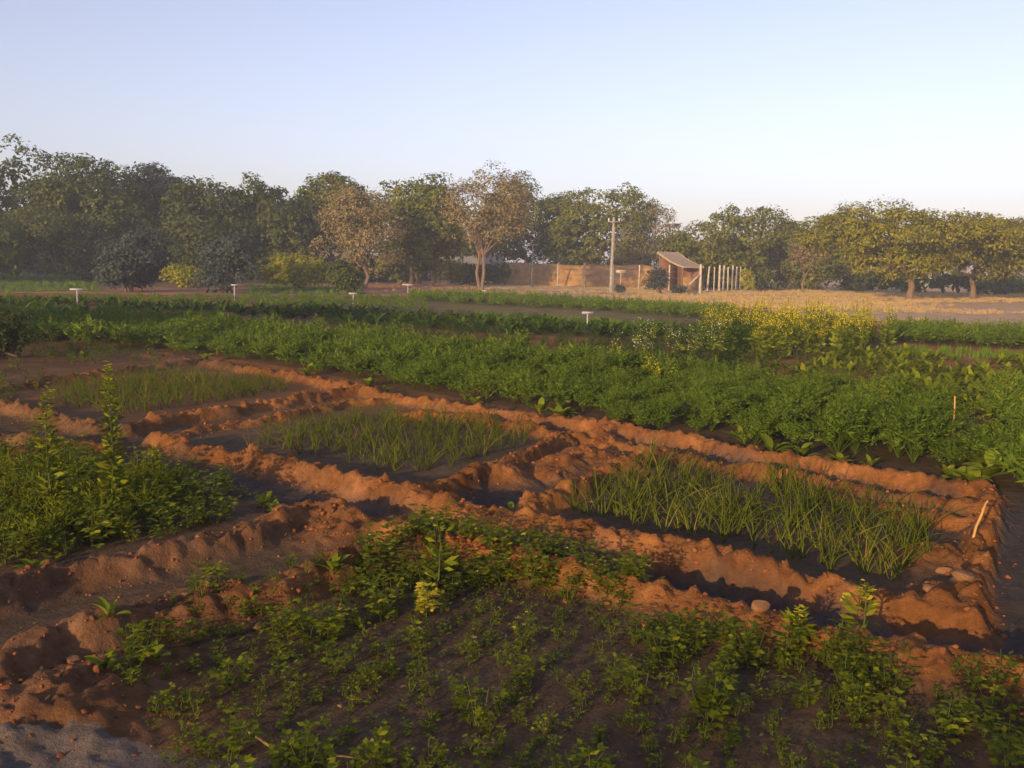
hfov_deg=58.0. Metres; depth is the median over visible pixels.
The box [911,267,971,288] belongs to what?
building
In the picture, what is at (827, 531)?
onion plant
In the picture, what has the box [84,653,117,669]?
leafy sprout
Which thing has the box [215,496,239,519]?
herb plant
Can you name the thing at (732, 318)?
mustard plant
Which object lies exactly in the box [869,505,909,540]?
onion plant
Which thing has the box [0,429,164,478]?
bed herbs
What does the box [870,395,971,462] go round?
carrot plant
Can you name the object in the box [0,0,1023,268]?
sky
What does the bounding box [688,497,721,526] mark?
onion plant
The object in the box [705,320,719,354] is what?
radish plant
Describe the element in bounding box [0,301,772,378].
carrot field
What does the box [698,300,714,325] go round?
mustard plant
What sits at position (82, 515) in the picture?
herb plant
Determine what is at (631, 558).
herb plant
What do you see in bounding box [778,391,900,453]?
carrot plant
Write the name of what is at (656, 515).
onion plant
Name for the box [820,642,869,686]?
herb plant
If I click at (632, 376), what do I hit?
carrot plant
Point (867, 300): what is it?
mustard plant
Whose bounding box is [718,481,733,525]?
onion plant
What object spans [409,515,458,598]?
bolting weed
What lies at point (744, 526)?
onion plant
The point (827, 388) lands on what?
carrot plant
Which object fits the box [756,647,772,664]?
herb plant
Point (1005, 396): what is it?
plant
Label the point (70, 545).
herb plant
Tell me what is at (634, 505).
onion plant
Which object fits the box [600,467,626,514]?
onion plant
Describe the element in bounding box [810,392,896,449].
carrot plant
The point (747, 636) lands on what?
herb plant
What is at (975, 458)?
squash plant
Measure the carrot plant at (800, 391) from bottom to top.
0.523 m
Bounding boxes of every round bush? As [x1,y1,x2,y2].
[0,309,41,358]
[319,258,365,294]
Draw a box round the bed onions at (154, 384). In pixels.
[37,359,294,405]
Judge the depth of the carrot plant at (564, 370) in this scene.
11.71 m
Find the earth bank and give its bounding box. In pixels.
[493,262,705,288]
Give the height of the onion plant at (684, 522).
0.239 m
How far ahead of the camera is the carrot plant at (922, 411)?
8.29 m
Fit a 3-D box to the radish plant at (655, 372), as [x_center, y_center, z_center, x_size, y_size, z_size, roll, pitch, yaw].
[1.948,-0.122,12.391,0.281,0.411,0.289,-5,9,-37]
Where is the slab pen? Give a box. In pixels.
[682,265,745,291]
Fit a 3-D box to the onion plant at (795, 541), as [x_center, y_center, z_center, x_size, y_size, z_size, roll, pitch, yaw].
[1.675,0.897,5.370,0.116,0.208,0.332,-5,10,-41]
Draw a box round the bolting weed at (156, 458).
[141,443,169,478]
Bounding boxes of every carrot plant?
[330,347,374,377]
[363,353,411,380]
[380,362,405,383]
[387,370,409,385]
[390,357,418,372]
[393,359,435,389]
[410,357,440,369]
[411,361,436,385]
[412,357,444,382]
[420,369,445,390]
[427,347,471,368]
[428,356,454,380]
[432,362,469,389]
[437,360,461,374]
[445,375,483,395]
[450,343,524,368]
[458,347,509,373]
[462,359,511,396]
[462,367,485,386]
[462,368,503,398]
[483,363,517,397]
[486,338,533,366]
[487,359,515,373]
[492,369,525,402]
[496,357,544,376]
[499,364,548,402]
[503,367,552,405]
[504,361,536,372]
[516,367,540,379]
[521,341,570,376]
[522,344,564,379]
[523,375,585,406]
[532,373,564,396]
[534,374,564,399]
[541,357,583,379]
[541,361,584,384]
[543,355,576,370]
[546,345,622,377]
[548,388,577,406]
[550,374,587,404]
[572,380,604,410]
[574,368,609,388]
[578,348,630,367]
[579,377,613,405]
[583,348,620,385]
[585,392,632,417]
[588,395,618,413]
[589,370,621,392]
[593,380,642,410]
[598,357,641,378]
[600,382,619,395]
[606,403,632,422]
[609,370,645,386]
[610,379,643,396]
[610,382,651,407]
[611,380,630,391]
[622,395,663,427]
[622,405,644,421]
[632,380,666,396]
[632,386,663,404]
[633,367,659,381]
[639,395,682,429]
[640,372,680,398]
[642,394,673,409]
[642,394,681,426]
[649,371,676,396]
[653,391,691,415]
[660,380,683,394]
[664,391,686,409]
[669,371,691,380]
[672,377,721,406]
[673,366,704,385]
[673,372,730,395]
[673,402,696,423]
[681,388,717,413]
[684,372,731,391]
[685,414,710,432]
[688,380,722,395]
[689,391,741,430]
[692,379,756,425]
[693,393,737,424]
[705,359,763,386]
[707,371,754,391]
[721,375,752,393]
[721,410,750,429]
[724,379,768,415]
[725,412,787,445]
[727,384,765,415]
[733,390,799,439]
[738,384,782,411]
[739,402,791,436]
[740,368,765,379]
[742,373,763,387]
[744,368,792,392]
[747,377,783,392]
[751,386,783,399]
[755,376,834,424]
[763,391,820,433]
[763,404,802,436]
[765,381,832,404]
[769,374,794,383]
[769,397,823,430]
[776,412,816,444]
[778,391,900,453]
[787,371,840,390]
[788,371,853,408]
[790,368,843,405]
[805,380,847,407]
[805,403,831,428]
[809,419,842,448]
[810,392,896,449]
[813,368,863,393]
[814,371,924,405]
[815,376,932,410]
[816,384,848,411]
[817,402,843,423]
[818,368,857,391]
[821,415,888,453]
[826,387,881,415]
[838,386,895,417]
[845,373,863,388]
[853,374,889,390]
[857,392,905,413]
[866,369,921,393]
[866,396,949,456]
[868,392,981,455]
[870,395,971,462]
[873,413,906,451]
[876,377,916,401]
[877,406,968,451]
[889,402,955,451]
[892,380,957,413]
[892,395,960,415]
[896,373,982,409]
[915,427,968,460]
[917,385,975,409]
[925,439,982,467]
[938,409,975,435]
[950,401,985,420]
[950,417,1017,462]
[955,436,971,450]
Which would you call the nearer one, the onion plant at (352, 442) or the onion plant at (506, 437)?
the onion plant at (352, 442)
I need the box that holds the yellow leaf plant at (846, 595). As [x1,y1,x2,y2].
[840,593,856,629]
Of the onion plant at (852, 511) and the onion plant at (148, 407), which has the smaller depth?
the onion plant at (852, 511)
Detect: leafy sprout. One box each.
[12,559,52,567]
[40,552,63,560]
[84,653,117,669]
[91,597,131,619]
[126,640,170,660]
[177,501,194,508]
[191,509,212,522]
[256,491,279,503]
[265,499,278,511]
[314,551,350,571]
[499,501,513,509]
[642,574,665,579]
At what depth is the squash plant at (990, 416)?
10.57 m
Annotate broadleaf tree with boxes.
[0,133,101,278]
[9,151,168,281]
[110,161,206,280]
[144,175,285,280]
[211,171,328,283]
[280,170,393,263]
[369,172,476,284]
[467,170,582,264]
[527,182,663,264]
[649,202,804,288]
[750,213,871,289]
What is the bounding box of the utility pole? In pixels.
[608,217,619,291]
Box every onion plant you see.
[67,393,80,407]
[73,389,105,405]
[126,397,134,413]
[136,383,158,411]
[137,395,152,409]
[166,384,183,404]
[217,379,233,400]
[269,428,301,449]
[277,424,312,453]
[277,431,295,449]
[290,423,309,447]
[306,416,316,446]
[314,431,320,455]
[315,418,333,444]
[325,421,347,448]
[327,432,348,450]
[333,429,353,449]
[334,427,365,453]
[341,445,361,462]
[345,427,368,450]
[347,437,367,458]
[350,428,372,454]
[353,430,383,458]
[358,436,380,461]
[361,412,386,441]
[363,427,380,448]
[373,450,387,469]
[376,434,405,464]
[376,435,397,458]
[382,438,408,456]
[383,440,408,470]
[385,438,406,453]
[393,435,410,462]
[395,439,413,466]
[401,435,424,457]
[404,421,430,443]
[405,452,420,471]
[410,444,452,468]
[413,431,428,454]
[416,452,431,469]
[425,438,448,458]
[426,436,442,454]
[433,437,457,455]
[438,424,460,444]
[440,444,466,466]
[442,444,465,459]
[447,425,468,456]
[458,432,488,453]
[460,437,480,458]
[463,418,484,445]
[463,439,478,457]
[470,434,481,456]
[471,427,492,455]
[476,427,505,448]
[494,426,513,444]
[494,430,510,449]
[510,420,534,444]
[555,489,593,513]
[563,472,593,506]
[563,488,581,511]
[565,473,615,515]
[582,468,601,515]
[585,486,612,508]
[593,484,633,508]
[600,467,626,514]
[602,483,624,514]
[604,493,652,525]
[606,486,629,515]
[613,471,638,503]
[616,469,656,519]
[618,462,658,511]
[618,482,642,519]
[618,490,655,516]
[621,469,647,508]
[627,497,644,525]
[628,479,668,514]
[638,496,664,522]
[643,483,671,516]
[644,480,697,505]
[645,475,679,514]
[650,490,687,532]
[651,492,717,533]
[651,494,661,528]
[656,496,695,531]
[665,497,692,514]
[669,474,696,506]
[671,496,697,525]
[672,488,705,506]
[677,485,729,516]
[678,497,714,535]
[681,486,733,520]
[686,478,730,512]
[687,498,703,522]
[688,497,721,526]
[692,505,729,531]
[695,480,726,508]
[696,492,744,536]
[700,472,762,524]
[700,490,718,518]
[703,466,751,511]
[705,492,781,535]
[707,490,728,513]
[712,477,744,513]
[712,481,779,527]
[713,510,759,535]
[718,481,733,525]
[720,495,734,542]
[723,491,752,516]
[729,488,750,518]
[731,509,783,548]
[734,513,772,534]
[735,493,772,536]
[736,485,752,508]
[737,478,765,514]
[744,499,770,526]
[746,472,772,517]
[749,507,785,535]
[752,491,797,521]
[763,496,803,522]
[764,536,778,553]
[767,501,801,540]
[770,491,789,523]
[771,513,793,555]
[773,515,811,558]
[774,486,820,537]
[776,502,805,534]
[776,515,837,558]
[780,526,828,551]
[781,497,839,540]
[781,499,808,534]
[788,527,819,551]
[790,471,811,512]
[790,511,813,545]
[791,473,816,523]
[792,506,823,547]
[793,472,833,524]
[793,476,807,520]
[796,488,800,526]
[798,512,825,542]
[800,530,852,570]
[809,502,843,530]
[809,511,851,558]
[814,506,833,535]
[818,503,831,541]
[819,525,852,563]
[821,484,850,522]
[823,504,849,521]
[823,523,846,558]
[823,536,847,562]
[826,515,839,537]
[829,511,851,545]
[829,535,877,571]
[831,525,857,549]
[835,495,898,529]
[835,520,886,563]
[838,502,884,535]
[840,527,856,551]
[840,528,900,564]
[841,495,873,527]
[841,506,871,537]
[841,522,888,547]
[846,508,862,531]
[850,508,875,547]
[850,531,876,555]
[851,493,897,534]
[852,509,881,552]
[856,517,886,544]
[859,504,945,566]
[860,550,881,573]
[861,504,879,532]
[862,511,888,536]
[866,529,930,562]
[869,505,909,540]
[869,518,894,568]
[870,539,894,569]
[872,544,904,576]
[877,488,912,530]
[880,515,901,537]
[880,540,924,577]
[882,555,914,579]
[884,514,921,548]
[887,507,895,544]
[891,500,951,542]
[894,516,942,562]
[895,498,969,538]
[903,510,940,544]
[906,486,920,522]
[907,490,933,536]
[911,506,929,552]
[912,498,938,537]
[916,518,935,545]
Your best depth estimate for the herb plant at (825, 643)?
3.93 m
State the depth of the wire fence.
63.84 m
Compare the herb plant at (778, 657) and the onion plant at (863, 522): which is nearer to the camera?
the herb plant at (778, 657)
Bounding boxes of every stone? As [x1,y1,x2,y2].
[66,655,81,663]
[199,575,213,586]
[252,623,264,630]
[751,600,769,612]
[923,584,934,592]
[936,567,952,573]
[948,577,956,584]
[951,570,975,581]
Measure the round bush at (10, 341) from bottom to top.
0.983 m
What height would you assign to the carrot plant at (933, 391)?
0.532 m
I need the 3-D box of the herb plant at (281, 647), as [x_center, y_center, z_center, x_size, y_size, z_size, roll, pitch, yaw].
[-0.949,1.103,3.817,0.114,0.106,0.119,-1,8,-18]
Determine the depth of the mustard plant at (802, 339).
18.06 m
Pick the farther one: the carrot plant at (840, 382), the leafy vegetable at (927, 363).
the leafy vegetable at (927, 363)
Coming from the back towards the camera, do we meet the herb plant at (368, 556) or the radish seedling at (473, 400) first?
the radish seedling at (473, 400)
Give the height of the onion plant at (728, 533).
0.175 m
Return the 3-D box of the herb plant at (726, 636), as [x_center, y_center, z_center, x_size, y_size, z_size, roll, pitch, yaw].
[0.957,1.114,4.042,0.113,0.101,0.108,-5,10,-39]
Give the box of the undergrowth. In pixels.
[8,249,1023,294]
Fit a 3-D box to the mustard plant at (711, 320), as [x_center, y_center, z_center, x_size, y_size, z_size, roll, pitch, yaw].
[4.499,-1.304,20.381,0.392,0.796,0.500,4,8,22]
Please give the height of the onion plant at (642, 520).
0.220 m
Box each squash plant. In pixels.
[939,466,980,479]
[953,468,993,481]
[956,451,995,464]
[962,462,1011,476]
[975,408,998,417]
[977,449,1002,467]
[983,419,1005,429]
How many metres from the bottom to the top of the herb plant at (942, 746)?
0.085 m
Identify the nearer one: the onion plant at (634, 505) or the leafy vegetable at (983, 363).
the onion plant at (634, 505)
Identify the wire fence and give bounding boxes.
[506,262,701,293]
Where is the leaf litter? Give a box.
[0,520,1017,767]
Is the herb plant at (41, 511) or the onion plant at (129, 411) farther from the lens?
the onion plant at (129, 411)
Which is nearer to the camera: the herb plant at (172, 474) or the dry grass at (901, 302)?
the herb plant at (172, 474)
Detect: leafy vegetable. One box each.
[793,363,814,377]
[799,358,817,368]
[808,356,820,363]
[815,357,832,367]
[817,352,838,361]
[821,354,842,364]
[825,359,845,370]
[839,360,858,371]
[852,356,866,365]
[856,359,876,368]
[857,346,875,353]
[870,354,880,361]
[873,353,897,366]
[877,347,895,356]
[878,360,894,372]
[883,371,907,381]
[886,350,905,359]
[887,358,907,373]
[894,356,903,364]
[898,342,915,352]
[900,370,918,381]
[901,350,913,359]
[902,363,926,372]
[905,370,930,385]
[913,348,936,358]
[915,376,942,387]
[919,382,943,392]
[921,360,939,371]
[922,365,940,375]
[930,357,952,369]
[931,348,945,357]
[932,376,942,384]
[941,372,958,382]
[945,352,960,360]
[954,365,977,377]
[955,383,982,396]
[957,375,975,385]
[957,394,972,405]
[960,395,984,408]
[961,368,978,380]
[965,378,985,388]
[972,360,985,369]
[972,363,996,374]
[973,371,993,383]
[983,366,1005,376]
[988,356,1002,364]
[992,352,1008,360]
[992,352,1013,362]
[1008,352,1023,363]
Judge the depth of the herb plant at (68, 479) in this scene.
6.10 m
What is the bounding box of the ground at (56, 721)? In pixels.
[0,257,1023,767]
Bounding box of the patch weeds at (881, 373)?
[725,341,989,398]
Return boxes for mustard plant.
[693,313,710,340]
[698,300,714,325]
[702,318,721,350]
[707,308,722,339]
[709,307,725,345]
[716,310,739,350]
[716,319,729,343]
[719,297,729,318]
[721,314,731,348]
[723,303,738,336]
[729,302,744,330]
[729,305,742,344]
[733,309,747,348]
[739,308,755,336]
[740,309,755,350]
[741,300,753,324]
[745,300,772,345]
[746,304,767,352]
[746,307,763,340]
[751,295,774,320]
[752,294,768,329]
[754,315,778,355]
[754,332,763,353]
[765,296,788,335]
[765,309,788,355]
[766,305,777,343]
[770,312,783,350]
[777,301,798,353]
[778,297,799,346]
[778,323,793,358]
[782,304,806,346]
[785,311,801,354]
[788,310,799,341]
[795,317,811,352]
[796,305,808,338]
[800,300,813,332]
[800,310,822,345]
[803,322,813,347]
[804,298,822,328]
[805,300,828,335]
[808,296,826,342]
[809,303,830,347]
[811,313,828,342]
[812,296,827,324]
[813,322,828,350]
[814,321,827,355]
[818,305,832,340]
[824,299,836,340]
[826,321,846,351]
[827,308,844,354]
[829,308,849,354]
[837,306,850,347]
[837,309,860,354]
[843,306,855,341]
[847,298,865,346]
[848,310,867,348]
[850,300,859,336]
[854,307,873,351]
[857,308,874,347]
[860,298,873,326]
[860,303,871,333]
[868,317,878,341]
[870,312,879,338]
[878,315,886,340]
[880,302,899,345]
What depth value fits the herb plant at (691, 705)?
3.40 m
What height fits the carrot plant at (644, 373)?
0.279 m
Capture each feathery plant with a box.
[0,472,34,498]
[0,476,30,510]
[0,488,35,514]
[0,496,14,515]
[0,496,21,512]
[0,502,20,546]
[0,504,29,531]
[0,511,59,554]
[1,497,44,518]
[4,512,57,555]
[5,474,55,500]
[6,485,59,517]
[8,503,45,529]
[11,485,41,516]
[11,514,44,544]
[18,481,73,521]
[27,503,79,547]
[30,496,80,534]
[32,494,60,514]
[40,495,90,536]
[44,499,85,528]
[52,485,83,511]
[63,467,92,497]
[63,474,95,498]
[67,475,116,510]
[70,501,108,531]
[78,509,112,536]
[82,475,118,498]
[82,486,108,507]
[84,491,131,533]
[107,467,144,498]
[107,501,137,530]
[110,511,136,538]
[111,495,135,514]
[114,500,145,523]
[118,475,154,496]
[119,476,163,511]
[121,480,149,503]
[128,482,173,520]
[138,470,172,491]
[149,480,182,500]
[150,459,196,486]
[163,476,191,492]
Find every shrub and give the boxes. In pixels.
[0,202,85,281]
[0,219,32,281]
[84,222,181,291]
[186,231,262,292]
[614,284,626,293]
[643,264,673,293]
[671,285,688,293]
[739,269,755,290]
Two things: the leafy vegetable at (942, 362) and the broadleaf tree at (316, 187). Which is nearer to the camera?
the leafy vegetable at (942, 362)
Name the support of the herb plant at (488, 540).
on the ground at (56, 721)
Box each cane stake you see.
[952,396,955,449]
[972,500,988,537]
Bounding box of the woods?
[35,229,1023,272]
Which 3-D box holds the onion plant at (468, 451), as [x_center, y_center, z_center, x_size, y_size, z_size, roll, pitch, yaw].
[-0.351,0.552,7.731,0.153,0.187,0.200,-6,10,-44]
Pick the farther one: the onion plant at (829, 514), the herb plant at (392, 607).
the onion plant at (829, 514)
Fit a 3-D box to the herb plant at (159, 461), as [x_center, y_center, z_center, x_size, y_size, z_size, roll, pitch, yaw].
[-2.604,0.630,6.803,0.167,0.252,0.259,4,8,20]
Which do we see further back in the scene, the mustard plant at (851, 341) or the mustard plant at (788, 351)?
the mustard plant at (851, 341)
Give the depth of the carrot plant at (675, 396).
10.75 m
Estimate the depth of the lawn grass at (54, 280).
49.89 m
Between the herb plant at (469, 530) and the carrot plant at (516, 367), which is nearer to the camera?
the herb plant at (469, 530)
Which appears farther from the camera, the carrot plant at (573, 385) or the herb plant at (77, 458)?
the carrot plant at (573, 385)
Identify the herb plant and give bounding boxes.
[0,468,31,486]
[0,480,13,506]
[0,481,27,508]
[0,499,30,522]
[0,507,18,530]
[0,510,22,547]
[0,526,29,565]
[4,520,47,557]
[5,523,30,554]
[15,527,51,559]
[27,487,47,517]
[27,500,50,524]
[27,530,62,557]
[33,517,66,544]
[37,464,69,478]
[46,488,93,530]
[48,527,75,554]
[52,516,70,539]
[54,497,80,532]
[56,468,80,490]
[57,471,84,498]
[60,450,86,468]
[62,486,93,513]
[63,490,105,518]
[69,456,98,477]
[69,531,85,547]
[71,510,98,531]
[72,469,94,482]
[73,506,118,547]
[74,504,120,542]
[74,507,104,540]
[79,455,115,482]
[82,456,110,481]
[88,500,122,527]
[96,504,135,535]
[105,618,159,673]
[118,520,134,537]
[118,622,151,652]
[120,522,140,542]
[129,482,156,509]
[129,502,147,516]
[134,512,156,530]
[138,488,172,517]
[139,473,170,502]
[139,501,179,529]
[139,612,175,641]
[141,484,181,509]
[146,499,171,522]
[147,450,169,474]
[149,524,163,538]
[152,496,181,520]
[153,682,182,707]
[159,460,185,487]
[162,505,178,519]
[163,521,181,534]
[164,481,187,507]
[167,467,192,492]
[173,474,211,503]
[174,464,206,498]
[175,488,203,512]
[175,618,206,643]
[176,495,203,527]
[177,496,206,528]
[179,653,202,671]
[181,459,199,487]
[186,559,227,597]
[187,475,204,493]
[187,729,215,751]
[195,458,233,488]
[195,471,223,505]
[195,491,241,523]
[207,464,235,496]
[207,651,253,688]
[208,705,263,754]
[213,562,241,580]
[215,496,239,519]
[231,753,256,767]
[232,621,247,635]
[233,595,258,616]
[237,483,248,495]
[249,491,269,506]
[256,617,268,632]
[259,621,285,642]
[264,601,301,637]
[265,728,317,767]
[267,650,299,682]
[268,606,309,637]
[268,637,295,661]
[278,719,336,767]
[283,598,331,638]
[298,635,316,652]
[300,597,348,642]
[307,603,347,641]
[314,640,357,672]
[327,755,359,767]
[332,563,366,595]
[342,604,363,627]
[347,728,397,767]
[350,560,384,579]
[354,527,371,549]
[354,546,378,567]
[356,515,393,553]
[356,660,383,686]
[357,554,392,591]
[359,539,400,574]
[359,573,388,606]
[361,579,396,621]
[372,720,396,741]
[378,532,399,554]
[379,656,400,674]
[380,603,394,615]
[383,573,408,606]
[384,514,412,542]
[388,552,420,586]
[391,517,414,533]
[393,543,426,580]
[395,620,426,645]
[401,513,433,536]
[404,549,447,586]
[405,496,443,526]
[407,510,424,532]
[418,575,434,590]
[419,526,448,555]
[419,555,459,582]
[422,499,451,536]
[426,543,450,569]
[431,510,460,536]
[434,547,466,573]
[437,512,456,534]
[437,542,460,564]
[442,572,467,598]
[449,504,486,534]
[449,678,508,726]
[455,634,480,656]
[457,521,479,537]
[457,543,502,569]
[462,558,481,580]
[466,555,502,586]
[469,515,504,548]
[472,518,495,537]
[472,567,486,584]
[474,517,502,538]
[476,711,502,735]
[480,544,516,581]
[484,551,517,587]
[488,529,513,559]
[489,517,515,541]
[503,648,547,686]
[507,611,537,643]
[508,518,555,547]
[509,553,544,589]
[512,530,539,546]
[516,544,534,571]
[520,537,564,575]
[533,532,569,556]
[536,535,558,552]
[536,562,558,587]
[550,527,579,556]
[555,571,581,603]
[558,738,615,767]
[566,538,599,566]
[566,562,590,585]
[580,551,597,563]
[584,558,609,575]
[584,565,638,594]
[594,647,641,688]
[598,548,627,572]
[608,580,634,605]
[612,549,653,571]
[613,550,644,578]
[613,602,659,642]
[619,663,663,700]
[621,553,654,580]
[636,626,686,667]
[642,622,666,637]
[643,610,670,630]
[644,657,662,674]
[645,631,666,650]
[654,626,680,645]
[657,614,682,633]
[663,643,673,657]
[665,608,708,645]
[669,641,681,654]
[673,603,726,647]
[674,624,708,655]
[674,648,690,663]
[677,754,708,767]
[678,665,738,720]
[686,685,718,717]
[690,658,737,707]
[691,678,749,727]
[706,611,746,642]
[711,646,739,678]
[717,615,744,631]
[717,641,746,664]
[719,625,742,645]
[722,721,749,747]
[724,619,758,656]
[725,618,770,668]
[727,691,741,707]
[738,650,754,663]
[742,625,762,643]
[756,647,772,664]
[765,651,792,672]
[772,624,805,660]
[781,626,813,656]
[781,672,822,707]
[787,648,803,662]
[798,619,846,661]
[804,670,815,686]
[818,644,846,668]
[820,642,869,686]
[832,623,879,661]
[833,671,871,706]
[834,634,891,666]
[835,650,860,671]
[839,659,871,688]
[839,681,881,719]
[850,655,899,689]
[859,678,875,700]
[865,652,920,700]
[867,686,914,725]
[885,750,931,767]
[886,717,927,752]
[896,717,919,735]
[917,729,947,755]
[927,697,979,744]
[938,684,969,726]
[953,648,991,689]
[962,694,995,732]
[966,676,1020,722]
[974,651,1023,695]
[975,714,1023,767]
[991,717,1023,760]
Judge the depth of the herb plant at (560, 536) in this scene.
4.95 m
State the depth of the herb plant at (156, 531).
5.45 m
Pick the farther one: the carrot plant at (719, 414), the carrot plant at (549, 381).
the carrot plant at (549, 381)
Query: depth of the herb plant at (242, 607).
4.18 m
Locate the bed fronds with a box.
[0,442,174,507]
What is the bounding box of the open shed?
[657,251,703,290]
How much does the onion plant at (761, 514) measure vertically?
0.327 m
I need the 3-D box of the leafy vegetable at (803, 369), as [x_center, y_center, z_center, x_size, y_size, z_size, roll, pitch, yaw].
[4.473,-0.159,14.199,0.498,0.307,0.356,-3,8,-28]
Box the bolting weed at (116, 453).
[94,361,130,510]
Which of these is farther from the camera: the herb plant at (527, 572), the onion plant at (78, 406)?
the onion plant at (78, 406)
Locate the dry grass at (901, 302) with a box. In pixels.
[375,281,1023,321]
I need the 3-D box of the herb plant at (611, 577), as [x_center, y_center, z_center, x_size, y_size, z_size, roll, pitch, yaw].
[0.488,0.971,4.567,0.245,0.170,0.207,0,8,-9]
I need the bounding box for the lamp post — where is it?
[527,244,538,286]
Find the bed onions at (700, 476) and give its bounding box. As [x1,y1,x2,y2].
[592,425,925,527]
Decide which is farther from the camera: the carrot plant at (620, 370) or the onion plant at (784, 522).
the carrot plant at (620, 370)
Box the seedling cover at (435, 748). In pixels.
[114,551,1023,767]
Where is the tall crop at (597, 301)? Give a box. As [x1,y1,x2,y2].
[405,287,738,318]
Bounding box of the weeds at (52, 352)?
[0,336,162,434]
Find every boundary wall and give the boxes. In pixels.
[302,252,504,279]
[839,267,1023,285]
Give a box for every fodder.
[0,289,428,309]
[878,313,1023,347]
[891,343,1023,359]
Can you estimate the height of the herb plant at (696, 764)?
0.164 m
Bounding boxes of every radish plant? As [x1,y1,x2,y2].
[607,328,622,355]
[628,335,645,370]
[631,331,647,355]
[633,317,647,346]
[641,327,651,347]
[642,332,653,355]
[642,356,657,379]
[646,361,662,381]
[648,317,656,340]
[660,322,669,344]
[666,326,676,342]
[668,333,679,357]
[674,328,685,354]
[680,324,698,357]
[687,342,697,359]
[693,327,706,350]
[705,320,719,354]
[711,321,726,357]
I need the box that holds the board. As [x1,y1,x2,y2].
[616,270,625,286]
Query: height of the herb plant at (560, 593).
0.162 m
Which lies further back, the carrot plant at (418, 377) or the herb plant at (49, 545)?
the carrot plant at (418, 377)
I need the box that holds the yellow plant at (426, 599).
[414,582,442,617]
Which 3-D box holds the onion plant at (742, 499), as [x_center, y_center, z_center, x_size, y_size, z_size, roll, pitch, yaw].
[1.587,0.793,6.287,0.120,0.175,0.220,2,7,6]
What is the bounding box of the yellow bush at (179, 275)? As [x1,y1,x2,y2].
[156,263,203,287]
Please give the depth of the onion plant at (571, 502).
6.20 m
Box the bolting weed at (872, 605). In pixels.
[838,579,885,625]
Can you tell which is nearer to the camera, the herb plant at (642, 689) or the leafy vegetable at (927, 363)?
the herb plant at (642, 689)
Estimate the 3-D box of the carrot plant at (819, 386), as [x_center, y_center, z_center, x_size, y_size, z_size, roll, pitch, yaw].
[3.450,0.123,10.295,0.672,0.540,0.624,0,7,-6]
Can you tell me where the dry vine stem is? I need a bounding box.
[248,731,367,759]
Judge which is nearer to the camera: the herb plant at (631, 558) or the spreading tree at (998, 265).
the herb plant at (631, 558)
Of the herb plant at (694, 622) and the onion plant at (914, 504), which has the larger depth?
the onion plant at (914, 504)
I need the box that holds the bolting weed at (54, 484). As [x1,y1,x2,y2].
[30,382,71,516]
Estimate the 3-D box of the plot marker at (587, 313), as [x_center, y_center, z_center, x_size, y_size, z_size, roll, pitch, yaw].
[1.896,-1.528,23.221,0.300,0.585,0.054,0,7,-7]
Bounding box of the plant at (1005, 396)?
[969,368,1023,485]
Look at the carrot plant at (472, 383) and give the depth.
11.37 m
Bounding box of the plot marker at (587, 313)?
[582,312,593,330]
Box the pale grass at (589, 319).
[475,310,739,335]
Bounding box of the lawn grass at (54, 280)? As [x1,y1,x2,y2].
[0,272,363,294]
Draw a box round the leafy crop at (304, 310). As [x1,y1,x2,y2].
[0,294,703,340]
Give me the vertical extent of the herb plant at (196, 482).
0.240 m
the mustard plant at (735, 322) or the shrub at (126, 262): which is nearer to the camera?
the mustard plant at (735, 322)
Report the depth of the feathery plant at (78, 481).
6.13 m
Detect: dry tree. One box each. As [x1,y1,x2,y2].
[300,182,412,287]
[429,158,540,290]
[602,192,682,265]
[786,232,833,292]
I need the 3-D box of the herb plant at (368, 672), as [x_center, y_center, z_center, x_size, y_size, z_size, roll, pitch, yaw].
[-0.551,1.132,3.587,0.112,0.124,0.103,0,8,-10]
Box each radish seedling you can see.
[198,353,212,359]
[298,363,313,374]
[358,377,378,385]
[381,385,393,392]
[459,393,471,399]
[469,396,482,403]
[526,397,548,412]
[541,405,574,414]
[556,403,578,416]
[632,418,645,425]
[730,430,760,443]
[759,433,791,451]
[786,442,825,456]
[826,452,855,462]
[859,454,878,465]
[935,464,954,474]
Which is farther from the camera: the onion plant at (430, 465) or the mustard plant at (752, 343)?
the mustard plant at (752, 343)
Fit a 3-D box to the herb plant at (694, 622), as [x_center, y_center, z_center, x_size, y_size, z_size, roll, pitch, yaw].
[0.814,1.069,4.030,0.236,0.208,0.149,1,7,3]
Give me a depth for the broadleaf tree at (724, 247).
68.75 m
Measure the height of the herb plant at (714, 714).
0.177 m
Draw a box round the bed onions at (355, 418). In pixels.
[247,395,532,444]
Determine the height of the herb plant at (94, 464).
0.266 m
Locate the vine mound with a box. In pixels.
[256,252,327,289]
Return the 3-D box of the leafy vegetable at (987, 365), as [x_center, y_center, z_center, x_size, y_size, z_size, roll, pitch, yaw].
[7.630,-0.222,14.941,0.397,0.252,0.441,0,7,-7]
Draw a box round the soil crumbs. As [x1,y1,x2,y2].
[0,352,1023,758]
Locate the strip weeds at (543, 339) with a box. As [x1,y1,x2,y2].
[324,303,756,368]
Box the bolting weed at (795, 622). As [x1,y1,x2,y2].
[771,604,817,648]
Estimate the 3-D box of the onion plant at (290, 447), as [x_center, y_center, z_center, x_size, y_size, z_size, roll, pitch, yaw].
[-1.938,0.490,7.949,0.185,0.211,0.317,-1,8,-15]
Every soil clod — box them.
[0,684,11,688]
[10,719,17,725]
[56,753,64,757]
[93,665,99,674]
[937,658,944,663]
[939,647,945,654]
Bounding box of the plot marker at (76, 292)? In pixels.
[70,288,83,303]
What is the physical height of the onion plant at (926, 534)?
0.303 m
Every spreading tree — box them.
[785,194,1023,299]
[909,213,1023,298]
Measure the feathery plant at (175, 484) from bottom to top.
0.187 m

